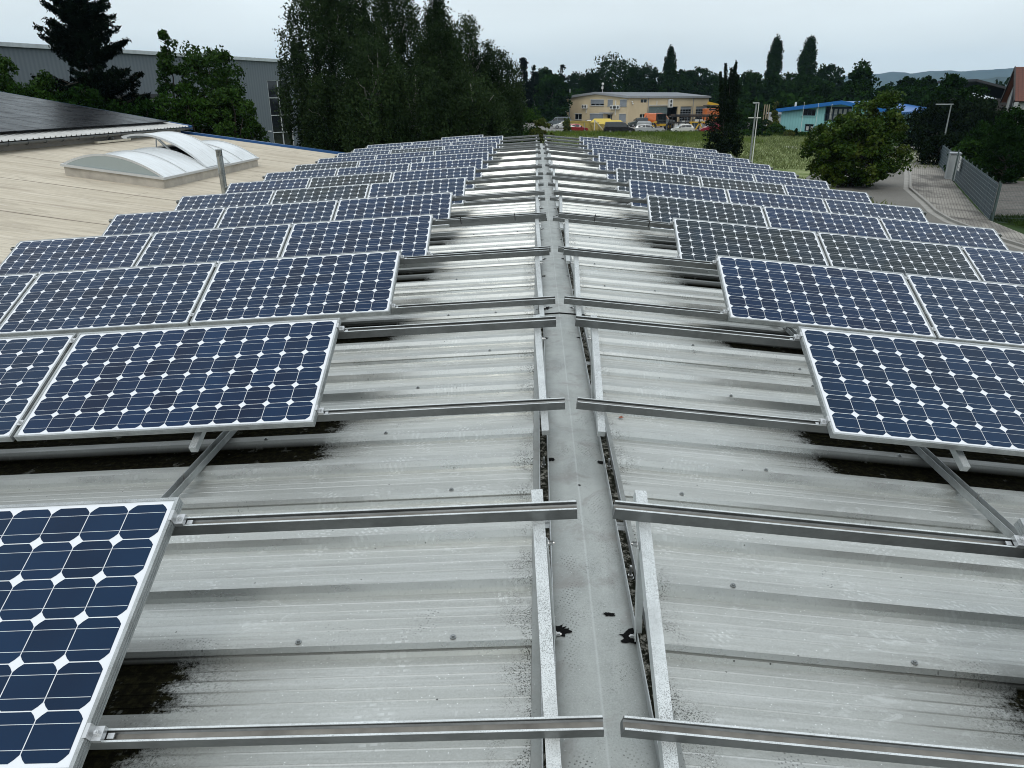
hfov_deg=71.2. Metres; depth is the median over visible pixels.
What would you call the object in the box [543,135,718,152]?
mounting rack
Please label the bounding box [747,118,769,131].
shrub
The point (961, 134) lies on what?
shrub
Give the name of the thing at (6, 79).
robinia tree
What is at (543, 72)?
deciduous tree
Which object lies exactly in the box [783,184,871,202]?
solar panel
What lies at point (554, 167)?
mounting rack
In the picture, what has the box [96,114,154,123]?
dark solar panel
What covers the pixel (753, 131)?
street lamp
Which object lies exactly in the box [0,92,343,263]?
flat roof building
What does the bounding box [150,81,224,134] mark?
robinia tree
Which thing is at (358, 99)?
birch tree
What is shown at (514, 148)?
mounting rack
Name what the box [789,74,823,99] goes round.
deciduous tree
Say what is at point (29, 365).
solar panel
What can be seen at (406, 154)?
solar panel
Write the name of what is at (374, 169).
solar panel
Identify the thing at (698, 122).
trestle
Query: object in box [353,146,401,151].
solar panel
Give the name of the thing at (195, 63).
robinia tree
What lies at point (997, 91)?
dark roofed house
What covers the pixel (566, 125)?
shrub
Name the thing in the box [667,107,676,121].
doorway
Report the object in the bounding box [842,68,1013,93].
hills
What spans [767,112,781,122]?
garden shed
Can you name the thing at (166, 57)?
robinia tree
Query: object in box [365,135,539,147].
mounting rack
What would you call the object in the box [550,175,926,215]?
mounting rack
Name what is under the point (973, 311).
solar panel
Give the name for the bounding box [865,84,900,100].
deciduous tree
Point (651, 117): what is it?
parked van
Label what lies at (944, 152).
slat fence
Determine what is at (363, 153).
solar panel
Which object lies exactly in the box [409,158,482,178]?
solar panel
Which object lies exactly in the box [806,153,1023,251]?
road
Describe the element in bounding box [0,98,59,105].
dark solar panel
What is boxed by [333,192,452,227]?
solar panel
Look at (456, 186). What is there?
solar panel
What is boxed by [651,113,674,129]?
wheel loader
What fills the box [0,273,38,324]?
solar panel
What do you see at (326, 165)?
solar panel
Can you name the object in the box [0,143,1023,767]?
metal roof
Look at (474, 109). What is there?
birch tree
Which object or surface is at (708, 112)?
orange container
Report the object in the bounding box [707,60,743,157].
columnar tree
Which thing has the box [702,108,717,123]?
orange cabin
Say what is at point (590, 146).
solar panel
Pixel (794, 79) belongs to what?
deciduous tree
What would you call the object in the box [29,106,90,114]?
dark solar panel
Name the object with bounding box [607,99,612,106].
window
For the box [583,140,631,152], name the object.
solar panel
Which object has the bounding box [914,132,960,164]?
shrub
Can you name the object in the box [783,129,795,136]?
shrub
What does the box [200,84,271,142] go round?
robinia tree
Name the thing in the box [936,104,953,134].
street lamp
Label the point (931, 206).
kerb
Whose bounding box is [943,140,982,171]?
shrub
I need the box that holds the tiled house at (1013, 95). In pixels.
[1000,66,1023,111]
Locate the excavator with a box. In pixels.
[705,102,718,123]
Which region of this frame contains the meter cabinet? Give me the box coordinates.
[944,152,961,180]
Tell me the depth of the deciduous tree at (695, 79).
208.10 m
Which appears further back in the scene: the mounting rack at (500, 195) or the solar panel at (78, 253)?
the mounting rack at (500, 195)
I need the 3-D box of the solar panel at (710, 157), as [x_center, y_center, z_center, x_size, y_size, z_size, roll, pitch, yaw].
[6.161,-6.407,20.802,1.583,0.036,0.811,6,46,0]
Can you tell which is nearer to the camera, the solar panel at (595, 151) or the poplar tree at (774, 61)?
the solar panel at (595, 151)
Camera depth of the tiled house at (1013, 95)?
78.13 m
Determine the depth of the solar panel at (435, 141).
24.95 m
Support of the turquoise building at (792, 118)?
on the yard at (562, 129)
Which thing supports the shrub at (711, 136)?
on the meadow
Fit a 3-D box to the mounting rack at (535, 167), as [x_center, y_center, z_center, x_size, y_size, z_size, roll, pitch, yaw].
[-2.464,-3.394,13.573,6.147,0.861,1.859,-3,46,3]
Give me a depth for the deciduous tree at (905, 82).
135.56 m
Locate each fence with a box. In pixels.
[939,145,954,170]
[954,154,1000,220]
[991,183,1023,222]
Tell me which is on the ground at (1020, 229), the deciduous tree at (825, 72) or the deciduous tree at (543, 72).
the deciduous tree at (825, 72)
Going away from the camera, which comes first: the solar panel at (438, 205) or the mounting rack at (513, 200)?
the solar panel at (438, 205)
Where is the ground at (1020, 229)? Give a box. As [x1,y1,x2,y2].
[887,138,1023,233]
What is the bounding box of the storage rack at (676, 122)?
[667,115,714,130]
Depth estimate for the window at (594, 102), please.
165.20 m
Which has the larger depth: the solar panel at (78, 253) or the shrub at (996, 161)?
the shrub at (996, 161)
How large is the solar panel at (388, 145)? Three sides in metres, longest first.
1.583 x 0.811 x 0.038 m
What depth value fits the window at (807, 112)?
113.79 m
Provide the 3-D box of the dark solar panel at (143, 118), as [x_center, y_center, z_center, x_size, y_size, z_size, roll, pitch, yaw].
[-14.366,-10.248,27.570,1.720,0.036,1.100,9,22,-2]
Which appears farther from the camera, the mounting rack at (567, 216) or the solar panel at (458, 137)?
the solar panel at (458, 137)
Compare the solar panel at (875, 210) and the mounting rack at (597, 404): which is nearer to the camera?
the mounting rack at (597, 404)
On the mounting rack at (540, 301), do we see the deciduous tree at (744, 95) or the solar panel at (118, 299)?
the solar panel at (118, 299)
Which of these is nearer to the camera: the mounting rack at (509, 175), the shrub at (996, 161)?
the mounting rack at (509, 175)
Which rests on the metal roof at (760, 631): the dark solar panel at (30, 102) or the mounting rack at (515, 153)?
the mounting rack at (515, 153)
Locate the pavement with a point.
(935, 188)
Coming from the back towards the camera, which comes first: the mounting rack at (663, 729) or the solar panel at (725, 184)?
the solar panel at (725, 184)
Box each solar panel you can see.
[0,92,32,97]
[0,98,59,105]
[0,107,49,116]
[0,118,64,129]
[0,122,41,131]
[0,128,16,132]
[0,232,153,274]
[0,261,217,336]
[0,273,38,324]
[0,333,77,441]
[0,497,183,767]
[5,107,72,115]
[13,117,85,128]
[14,318,340,440]
[20,98,78,105]
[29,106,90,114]
[36,116,105,127]
[45,106,104,114]
[56,115,122,125]
[66,106,123,113]
[74,115,139,124]
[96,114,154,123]
[102,207,225,235]
[111,114,168,122]
[135,223,291,265]
[174,190,274,210]
[190,250,401,325]
[216,200,337,227]
[225,178,310,192]
[263,168,337,180]
[270,184,369,203]
[281,214,432,256]
[293,161,358,170]
[308,172,392,195]
[317,155,375,163]
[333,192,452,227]
[336,163,409,180]
[337,150,389,156]
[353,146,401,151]
[358,156,423,166]
[367,142,411,147]
[367,177,465,205]
[376,151,434,158]
[390,146,443,153]
[391,166,475,190]
[402,142,450,148]
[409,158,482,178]
[412,139,456,144]
[423,152,488,168]
[435,146,492,159]
[441,135,482,139]
[444,142,496,156]
[451,139,499,151]
[458,136,502,147]
[579,136,624,148]
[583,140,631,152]
[587,143,640,157]
[592,148,650,160]
[598,136,640,141]
[598,153,663,169]
[606,160,679,180]
[615,168,700,192]
[625,141,670,147]
[628,179,728,209]
[633,145,681,151]
[641,149,694,157]
[646,195,767,232]
[651,153,710,163]
[664,159,730,171]
[671,146,716,152]
[672,218,828,265]
[680,167,754,181]
[682,149,731,156]
[695,154,749,162]
[700,176,786,194]
[711,159,770,169]
[715,255,935,338]
[726,189,828,211]
[730,166,796,177]
[753,174,829,188]
[762,206,888,238]
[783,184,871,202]
[796,326,1023,456]
[816,232,981,280]
[823,198,927,221]
[879,217,1008,249]
[904,273,1023,347]
[961,246,1023,284]
[1013,518,1023,535]
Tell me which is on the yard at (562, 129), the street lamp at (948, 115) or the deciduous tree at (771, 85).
the deciduous tree at (771, 85)
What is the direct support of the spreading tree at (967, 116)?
on the lawn
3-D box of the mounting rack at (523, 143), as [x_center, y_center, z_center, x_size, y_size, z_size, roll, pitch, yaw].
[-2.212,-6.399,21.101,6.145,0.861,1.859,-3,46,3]
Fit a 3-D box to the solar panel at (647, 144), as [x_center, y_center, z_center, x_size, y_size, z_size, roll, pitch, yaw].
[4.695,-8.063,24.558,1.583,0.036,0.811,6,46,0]
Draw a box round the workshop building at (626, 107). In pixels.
[566,83,710,124]
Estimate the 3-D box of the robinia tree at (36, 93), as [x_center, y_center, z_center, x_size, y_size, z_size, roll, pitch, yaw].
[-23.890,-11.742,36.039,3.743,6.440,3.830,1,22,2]
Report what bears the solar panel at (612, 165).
on the mounting rack at (578, 161)
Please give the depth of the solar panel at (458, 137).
26.79 m
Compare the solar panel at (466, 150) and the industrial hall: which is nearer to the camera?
the solar panel at (466, 150)
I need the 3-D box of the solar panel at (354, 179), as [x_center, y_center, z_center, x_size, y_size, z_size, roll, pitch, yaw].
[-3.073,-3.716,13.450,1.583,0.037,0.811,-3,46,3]
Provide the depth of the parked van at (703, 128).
117.47 m
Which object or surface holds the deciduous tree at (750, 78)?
on the ground at (1020, 229)
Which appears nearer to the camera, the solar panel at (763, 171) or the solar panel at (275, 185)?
the solar panel at (275, 185)
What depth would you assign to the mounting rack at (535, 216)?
7.88 m
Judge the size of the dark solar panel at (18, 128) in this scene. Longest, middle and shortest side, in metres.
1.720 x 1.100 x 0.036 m
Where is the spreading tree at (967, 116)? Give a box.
[892,95,1023,150]
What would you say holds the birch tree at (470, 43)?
on the meadow
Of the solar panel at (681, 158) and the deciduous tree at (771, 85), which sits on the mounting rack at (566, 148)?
the solar panel at (681, 158)
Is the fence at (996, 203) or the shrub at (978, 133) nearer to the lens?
the fence at (996, 203)
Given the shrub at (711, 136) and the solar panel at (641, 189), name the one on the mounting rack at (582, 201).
the solar panel at (641, 189)
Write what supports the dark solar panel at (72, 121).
on the flat roof building at (67, 183)
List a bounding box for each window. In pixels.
[574,113,581,119]
[590,99,603,105]
[590,113,602,119]
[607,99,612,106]
[619,114,625,121]
[620,99,626,106]
[803,109,815,116]
[803,124,813,131]
[1009,91,1013,106]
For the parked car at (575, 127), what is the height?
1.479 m
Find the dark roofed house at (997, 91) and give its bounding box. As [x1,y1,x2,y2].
[937,79,1006,110]
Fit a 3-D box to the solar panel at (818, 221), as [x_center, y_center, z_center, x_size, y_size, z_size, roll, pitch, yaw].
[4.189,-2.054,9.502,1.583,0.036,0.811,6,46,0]
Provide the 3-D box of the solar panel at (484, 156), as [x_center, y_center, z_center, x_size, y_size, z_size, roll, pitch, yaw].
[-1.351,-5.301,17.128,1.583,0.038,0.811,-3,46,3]
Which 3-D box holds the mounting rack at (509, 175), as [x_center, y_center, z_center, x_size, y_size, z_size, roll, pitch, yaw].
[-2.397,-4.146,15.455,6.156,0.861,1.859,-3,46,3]
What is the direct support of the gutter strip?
on the road
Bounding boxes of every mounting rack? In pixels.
[10,212,550,275]
[16,314,564,522]
[33,248,554,356]
[81,489,603,767]
[108,190,546,237]
[176,175,544,209]
[225,165,543,190]
[262,157,542,181]
[291,150,541,170]
[315,145,539,163]
[335,141,540,156]
[351,138,540,154]
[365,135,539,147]
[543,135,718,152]
[543,138,733,157]
[544,141,751,162]
[544,145,772,169]
[545,150,798,177]
[546,157,830,187]
[548,165,871,199]
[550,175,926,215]
[553,190,1001,245]
[558,212,963,288]
[563,247,935,362]
[575,315,1017,537]
[612,490,1023,767]
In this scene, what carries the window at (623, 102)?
in the workshop building at (626, 107)
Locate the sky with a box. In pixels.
[0,0,1023,85]
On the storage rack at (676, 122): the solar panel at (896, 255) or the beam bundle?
the beam bundle
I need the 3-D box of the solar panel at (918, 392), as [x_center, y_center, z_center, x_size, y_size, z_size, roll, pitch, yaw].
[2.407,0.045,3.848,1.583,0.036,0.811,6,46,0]
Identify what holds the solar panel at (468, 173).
on the mounting rack at (535, 167)
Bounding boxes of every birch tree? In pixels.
[271,0,387,146]
[296,68,349,152]
[330,34,416,152]
[342,0,425,81]
[361,60,467,145]
[406,0,480,130]
[431,71,516,145]
[448,12,500,127]
[475,46,530,145]
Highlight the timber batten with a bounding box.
[94,138,130,143]
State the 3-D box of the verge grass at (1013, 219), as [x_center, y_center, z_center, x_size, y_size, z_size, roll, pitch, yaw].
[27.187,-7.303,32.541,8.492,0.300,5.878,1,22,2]
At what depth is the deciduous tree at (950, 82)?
82.89 m
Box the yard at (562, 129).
[523,122,749,131]
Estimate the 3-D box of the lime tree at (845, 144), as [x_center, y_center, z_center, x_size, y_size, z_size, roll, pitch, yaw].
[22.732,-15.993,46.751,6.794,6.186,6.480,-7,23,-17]
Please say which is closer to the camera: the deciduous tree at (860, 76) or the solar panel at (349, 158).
the solar panel at (349, 158)
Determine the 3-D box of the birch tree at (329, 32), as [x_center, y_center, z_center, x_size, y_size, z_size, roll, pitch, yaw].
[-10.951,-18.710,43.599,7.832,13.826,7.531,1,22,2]
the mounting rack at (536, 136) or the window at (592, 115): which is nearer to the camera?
the mounting rack at (536, 136)
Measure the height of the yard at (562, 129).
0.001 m
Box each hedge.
[510,84,610,105]
[736,88,864,122]
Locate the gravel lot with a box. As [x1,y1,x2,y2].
[992,181,1023,215]
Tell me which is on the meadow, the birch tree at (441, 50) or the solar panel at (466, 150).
the birch tree at (441, 50)
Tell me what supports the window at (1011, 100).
in the tiled house at (1013, 95)
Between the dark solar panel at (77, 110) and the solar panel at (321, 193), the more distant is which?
the dark solar panel at (77, 110)
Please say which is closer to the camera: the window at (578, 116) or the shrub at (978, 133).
the shrub at (978, 133)
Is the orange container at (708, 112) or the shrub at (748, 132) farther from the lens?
the orange container at (708, 112)
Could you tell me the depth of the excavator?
147.48 m
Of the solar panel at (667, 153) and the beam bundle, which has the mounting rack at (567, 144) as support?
the solar panel at (667, 153)
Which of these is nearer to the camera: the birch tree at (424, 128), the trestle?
the birch tree at (424, 128)
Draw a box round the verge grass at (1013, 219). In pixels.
[990,213,1023,226]
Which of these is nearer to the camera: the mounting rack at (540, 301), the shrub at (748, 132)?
the mounting rack at (540, 301)
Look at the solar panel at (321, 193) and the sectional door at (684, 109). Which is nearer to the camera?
the solar panel at (321, 193)
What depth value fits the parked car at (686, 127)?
118.61 m
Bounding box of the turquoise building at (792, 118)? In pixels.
[776,101,926,131]
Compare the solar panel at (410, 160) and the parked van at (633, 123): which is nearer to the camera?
the solar panel at (410, 160)
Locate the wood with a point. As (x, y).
(996, 80)
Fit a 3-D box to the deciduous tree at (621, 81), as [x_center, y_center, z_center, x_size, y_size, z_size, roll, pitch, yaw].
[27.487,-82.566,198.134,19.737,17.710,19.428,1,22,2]
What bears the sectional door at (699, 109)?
in the workshop building at (626, 107)
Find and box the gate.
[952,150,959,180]
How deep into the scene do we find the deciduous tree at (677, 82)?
195.67 m
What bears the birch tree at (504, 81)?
on the meadow
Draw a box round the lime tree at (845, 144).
[799,88,913,186]
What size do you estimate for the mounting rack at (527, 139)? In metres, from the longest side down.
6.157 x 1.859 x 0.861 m
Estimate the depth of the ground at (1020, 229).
34.20 m
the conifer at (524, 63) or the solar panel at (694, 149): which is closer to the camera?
the solar panel at (694, 149)
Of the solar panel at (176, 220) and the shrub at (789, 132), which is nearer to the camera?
the solar panel at (176, 220)
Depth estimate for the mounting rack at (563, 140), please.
22.89 m
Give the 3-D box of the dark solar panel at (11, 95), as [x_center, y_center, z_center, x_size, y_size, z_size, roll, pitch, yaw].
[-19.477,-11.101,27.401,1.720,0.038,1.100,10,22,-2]
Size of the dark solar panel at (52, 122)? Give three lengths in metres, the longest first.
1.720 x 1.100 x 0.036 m
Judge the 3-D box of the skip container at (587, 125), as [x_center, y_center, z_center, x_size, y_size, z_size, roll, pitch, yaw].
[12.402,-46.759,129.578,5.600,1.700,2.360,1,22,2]
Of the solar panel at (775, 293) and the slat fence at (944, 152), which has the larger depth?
the slat fence at (944, 152)
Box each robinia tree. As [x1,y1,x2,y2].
[0,54,28,91]
[6,82,57,101]
[23,69,77,104]
[51,83,127,112]
[116,96,172,128]
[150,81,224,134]
[155,28,196,130]
[176,40,261,140]
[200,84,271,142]
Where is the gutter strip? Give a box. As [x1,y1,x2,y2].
[903,153,1023,249]
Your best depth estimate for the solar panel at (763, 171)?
17.21 m
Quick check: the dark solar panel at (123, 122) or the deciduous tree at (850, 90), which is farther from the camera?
the deciduous tree at (850, 90)
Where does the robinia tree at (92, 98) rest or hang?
on the ground at (1020, 229)
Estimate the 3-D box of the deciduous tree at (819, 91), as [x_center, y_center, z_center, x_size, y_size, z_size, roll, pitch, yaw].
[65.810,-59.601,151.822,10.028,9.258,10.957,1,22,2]
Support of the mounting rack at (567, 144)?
on the metal roof at (760, 631)
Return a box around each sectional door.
[680,106,691,121]
[695,106,705,118]
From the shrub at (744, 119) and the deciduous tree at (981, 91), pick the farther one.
the shrub at (744, 119)
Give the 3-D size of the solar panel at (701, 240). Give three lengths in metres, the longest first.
1.583 x 0.811 x 0.036 m
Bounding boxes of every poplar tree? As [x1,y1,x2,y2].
[662,44,676,90]
[763,34,784,82]
[796,35,817,83]
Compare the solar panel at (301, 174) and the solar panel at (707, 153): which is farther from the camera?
the solar panel at (707, 153)
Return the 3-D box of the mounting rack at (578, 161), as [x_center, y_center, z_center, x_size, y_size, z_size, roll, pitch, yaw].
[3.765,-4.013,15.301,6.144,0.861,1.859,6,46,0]
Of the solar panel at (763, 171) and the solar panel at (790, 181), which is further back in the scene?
the solar panel at (763, 171)
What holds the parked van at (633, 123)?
on the yard at (562, 129)
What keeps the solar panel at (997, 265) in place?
attached to the mounting rack at (567, 216)
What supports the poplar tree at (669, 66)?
on the ground at (1020, 229)
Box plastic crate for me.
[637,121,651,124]
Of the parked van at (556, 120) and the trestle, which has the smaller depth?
the trestle
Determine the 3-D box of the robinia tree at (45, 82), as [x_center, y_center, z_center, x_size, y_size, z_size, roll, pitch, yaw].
[-24.702,-13.180,38.745,4.361,7.113,4.435,1,22,2]
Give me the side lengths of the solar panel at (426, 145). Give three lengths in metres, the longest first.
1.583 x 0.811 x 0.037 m
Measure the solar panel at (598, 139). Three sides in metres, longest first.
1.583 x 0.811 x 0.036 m
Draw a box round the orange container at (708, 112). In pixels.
[707,111,719,120]
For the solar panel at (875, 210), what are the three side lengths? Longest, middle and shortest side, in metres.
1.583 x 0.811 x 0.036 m
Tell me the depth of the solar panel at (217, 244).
7.84 m
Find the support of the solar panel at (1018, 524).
on the mounting rack at (663, 729)
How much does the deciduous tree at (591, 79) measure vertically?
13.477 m
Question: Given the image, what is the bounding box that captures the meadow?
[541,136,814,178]
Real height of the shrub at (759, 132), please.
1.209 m
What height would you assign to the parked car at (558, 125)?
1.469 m
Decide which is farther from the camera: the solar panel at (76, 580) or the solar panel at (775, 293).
the solar panel at (775, 293)
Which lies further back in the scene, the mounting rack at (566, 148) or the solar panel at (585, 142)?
the solar panel at (585, 142)
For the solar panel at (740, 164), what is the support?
attached to the mounting rack at (566, 148)
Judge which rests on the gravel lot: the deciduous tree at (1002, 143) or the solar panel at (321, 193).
the deciduous tree at (1002, 143)
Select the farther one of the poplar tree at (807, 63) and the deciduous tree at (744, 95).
the poplar tree at (807, 63)
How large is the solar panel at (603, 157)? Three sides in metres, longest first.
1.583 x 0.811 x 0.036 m
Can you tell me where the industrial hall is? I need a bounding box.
[0,42,304,145]
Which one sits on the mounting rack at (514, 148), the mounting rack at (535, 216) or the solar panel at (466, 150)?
the solar panel at (466, 150)
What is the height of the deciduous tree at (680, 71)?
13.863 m
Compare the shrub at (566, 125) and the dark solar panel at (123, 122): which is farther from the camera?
the shrub at (566, 125)
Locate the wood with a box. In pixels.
[520,77,1009,94]
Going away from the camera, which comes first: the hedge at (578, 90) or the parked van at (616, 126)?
the parked van at (616, 126)
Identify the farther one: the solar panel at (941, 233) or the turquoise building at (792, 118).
the turquoise building at (792, 118)
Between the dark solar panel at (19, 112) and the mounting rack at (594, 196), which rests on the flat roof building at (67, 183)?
the dark solar panel at (19, 112)
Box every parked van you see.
[547,117,570,125]
[603,122,634,132]
[628,118,647,126]
[645,113,661,126]
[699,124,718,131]
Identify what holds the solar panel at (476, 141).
on the mounting rack at (527, 139)
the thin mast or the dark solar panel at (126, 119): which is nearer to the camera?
the dark solar panel at (126, 119)
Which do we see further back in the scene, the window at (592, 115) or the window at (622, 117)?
the window at (592, 115)
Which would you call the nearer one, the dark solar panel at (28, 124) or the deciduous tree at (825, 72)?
the dark solar panel at (28, 124)
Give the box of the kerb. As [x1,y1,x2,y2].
[908,150,1023,247]
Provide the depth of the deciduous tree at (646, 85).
201.26 m
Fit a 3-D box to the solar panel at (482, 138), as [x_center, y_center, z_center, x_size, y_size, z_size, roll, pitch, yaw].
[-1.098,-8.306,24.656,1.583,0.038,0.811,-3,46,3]
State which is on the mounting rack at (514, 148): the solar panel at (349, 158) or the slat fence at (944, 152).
the solar panel at (349, 158)
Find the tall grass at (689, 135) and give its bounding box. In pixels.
[523,129,807,142]
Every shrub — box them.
[516,106,547,144]
[529,117,554,144]
[562,117,571,131]
[702,99,744,154]
[735,110,764,129]
[740,129,751,136]
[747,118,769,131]
[751,129,762,136]
[764,101,779,132]
[766,122,787,134]
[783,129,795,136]
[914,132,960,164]
[936,128,986,151]
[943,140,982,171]
[961,119,1001,170]
[986,146,1023,176]
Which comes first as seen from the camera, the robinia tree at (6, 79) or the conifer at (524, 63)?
the robinia tree at (6, 79)
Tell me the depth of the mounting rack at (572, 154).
17.26 m
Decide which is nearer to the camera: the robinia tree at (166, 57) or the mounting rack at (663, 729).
the mounting rack at (663, 729)
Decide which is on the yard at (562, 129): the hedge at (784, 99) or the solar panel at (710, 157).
the hedge at (784, 99)
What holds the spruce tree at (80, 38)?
on the ground at (1020, 229)
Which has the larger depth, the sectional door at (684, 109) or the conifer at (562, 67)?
the conifer at (562, 67)
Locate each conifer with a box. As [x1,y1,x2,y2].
[519,57,534,121]
[524,65,540,122]
[558,64,568,103]
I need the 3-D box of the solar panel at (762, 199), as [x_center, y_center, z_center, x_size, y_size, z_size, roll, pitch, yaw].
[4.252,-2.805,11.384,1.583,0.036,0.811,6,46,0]
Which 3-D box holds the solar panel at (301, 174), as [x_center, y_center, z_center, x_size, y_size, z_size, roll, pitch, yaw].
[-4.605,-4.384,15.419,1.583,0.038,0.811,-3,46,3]
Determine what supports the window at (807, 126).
in the turquoise building at (792, 118)
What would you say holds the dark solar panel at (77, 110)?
on the flat roof building at (67, 183)
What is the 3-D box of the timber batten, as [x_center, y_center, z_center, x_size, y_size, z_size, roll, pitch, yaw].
[-13.070,-7.972,23.437,0.100,0.060,2.000,1,22,2]
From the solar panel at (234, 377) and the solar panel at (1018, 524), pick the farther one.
the solar panel at (234, 377)
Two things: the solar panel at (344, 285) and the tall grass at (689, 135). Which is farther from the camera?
the tall grass at (689, 135)
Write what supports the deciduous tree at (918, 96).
on the yard at (562, 129)
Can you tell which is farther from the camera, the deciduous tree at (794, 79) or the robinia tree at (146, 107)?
the deciduous tree at (794, 79)
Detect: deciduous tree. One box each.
[531,66,555,105]
[532,73,572,121]
[565,71,584,91]
[572,68,611,93]
[577,51,645,92]
[618,62,654,91]
[638,62,667,91]
[658,73,691,92]
[676,69,694,93]
[682,66,717,101]
[698,71,718,100]
[706,74,751,107]
[740,69,763,101]
[748,71,793,101]
[777,71,806,92]
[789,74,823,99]
[803,80,839,102]
[815,63,845,90]
[830,82,866,101]
[832,58,881,99]
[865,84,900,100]
[895,76,920,92]
[899,86,934,105]
[917,72,976,130]
[917,75,938,96]
[962,83,997,106]
[979,105,1023,183]
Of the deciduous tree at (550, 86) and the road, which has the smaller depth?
the road
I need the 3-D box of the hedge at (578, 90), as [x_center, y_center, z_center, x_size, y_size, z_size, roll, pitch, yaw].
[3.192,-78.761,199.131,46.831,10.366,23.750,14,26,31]
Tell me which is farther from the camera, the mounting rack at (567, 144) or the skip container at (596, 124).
the skip container at (596, 124)
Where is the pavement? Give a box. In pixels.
[911,156,1023,243]
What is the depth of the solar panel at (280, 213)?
9.77 m
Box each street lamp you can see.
[749,102,758,160]
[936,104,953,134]
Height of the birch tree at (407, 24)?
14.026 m
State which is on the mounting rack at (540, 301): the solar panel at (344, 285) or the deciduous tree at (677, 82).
the solar panel at (344, 285)
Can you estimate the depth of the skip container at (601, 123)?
125.01 m
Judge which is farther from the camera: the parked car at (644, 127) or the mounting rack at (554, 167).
the parked car at (644, 127)
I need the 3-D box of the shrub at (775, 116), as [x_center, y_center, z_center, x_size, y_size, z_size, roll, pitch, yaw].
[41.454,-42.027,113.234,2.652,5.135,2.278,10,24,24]
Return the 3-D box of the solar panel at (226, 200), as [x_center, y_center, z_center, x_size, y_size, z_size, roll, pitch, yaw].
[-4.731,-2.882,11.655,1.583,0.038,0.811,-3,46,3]
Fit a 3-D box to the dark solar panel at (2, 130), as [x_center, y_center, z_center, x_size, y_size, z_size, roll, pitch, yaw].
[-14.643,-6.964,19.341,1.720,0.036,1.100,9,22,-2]
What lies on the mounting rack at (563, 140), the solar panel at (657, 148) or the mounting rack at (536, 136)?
the solar panel at (657, 148)
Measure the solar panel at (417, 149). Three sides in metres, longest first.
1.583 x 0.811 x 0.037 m
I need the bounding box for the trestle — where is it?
[689,121,700,129]
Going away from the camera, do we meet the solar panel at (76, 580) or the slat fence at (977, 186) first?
the solar panel at (76, 580)
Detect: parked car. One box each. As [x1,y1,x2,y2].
[553,121,562,128]
[570,124,587,130]
[634,124,661,131]
[671,124,694,131]
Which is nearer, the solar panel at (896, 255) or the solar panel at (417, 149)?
the solar panel at (896, 255)
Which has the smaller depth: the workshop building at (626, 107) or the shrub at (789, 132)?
the shrub at (789, 132)
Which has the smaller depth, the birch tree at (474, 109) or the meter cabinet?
the birch tree at (474, 109)
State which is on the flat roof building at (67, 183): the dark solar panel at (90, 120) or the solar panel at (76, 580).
the dark solar panel at (90, 120)
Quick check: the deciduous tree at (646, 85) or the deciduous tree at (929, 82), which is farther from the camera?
the deciduous tree at (646, 85)
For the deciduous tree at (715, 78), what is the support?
on the ground at (1020, 229)
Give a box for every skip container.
[570,121,592,130]
[590,119,610,130]
[598,120,621,130]
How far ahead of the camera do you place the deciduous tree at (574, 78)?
218.05 m
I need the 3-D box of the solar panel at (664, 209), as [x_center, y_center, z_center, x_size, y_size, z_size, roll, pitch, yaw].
[2.596,-2.208,9.494,1.583,0.036,0.811,6,46,0]
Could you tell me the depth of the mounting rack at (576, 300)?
5.55 m
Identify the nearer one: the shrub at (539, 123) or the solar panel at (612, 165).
the solar panel at (612, 165)
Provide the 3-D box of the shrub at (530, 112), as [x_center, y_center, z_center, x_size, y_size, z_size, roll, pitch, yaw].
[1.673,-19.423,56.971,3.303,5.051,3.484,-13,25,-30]
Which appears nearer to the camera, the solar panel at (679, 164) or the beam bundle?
the solar panel at (679, 164)
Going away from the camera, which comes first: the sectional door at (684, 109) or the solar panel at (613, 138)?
the solar panel at (613, 138)
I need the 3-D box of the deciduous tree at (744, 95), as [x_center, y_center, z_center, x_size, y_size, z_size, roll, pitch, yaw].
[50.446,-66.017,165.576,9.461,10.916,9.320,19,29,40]
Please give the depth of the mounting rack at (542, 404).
3.72 m
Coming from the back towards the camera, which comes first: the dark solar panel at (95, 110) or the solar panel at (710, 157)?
the dark solar panel at (95, 110)
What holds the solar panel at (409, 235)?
on the mounting rack at (535, 216)
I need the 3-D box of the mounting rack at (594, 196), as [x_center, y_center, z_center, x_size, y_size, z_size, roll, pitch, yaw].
[3.577,-1.760,9.655,6.140,0.861,1.859,6,46,0]
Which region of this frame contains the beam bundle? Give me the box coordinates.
[689,114,717,115]
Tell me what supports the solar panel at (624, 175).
on the mounting rack at (554, 167)
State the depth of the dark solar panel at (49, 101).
27.45 m
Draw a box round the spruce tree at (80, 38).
[30,0,150,110]
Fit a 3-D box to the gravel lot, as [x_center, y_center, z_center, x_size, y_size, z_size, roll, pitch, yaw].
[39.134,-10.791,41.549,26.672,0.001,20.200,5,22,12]
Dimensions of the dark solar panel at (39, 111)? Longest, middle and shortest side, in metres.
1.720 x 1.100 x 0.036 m
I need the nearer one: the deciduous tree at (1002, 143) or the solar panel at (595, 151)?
the solar panel at (595, 151)
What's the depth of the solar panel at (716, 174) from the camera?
15.31 m

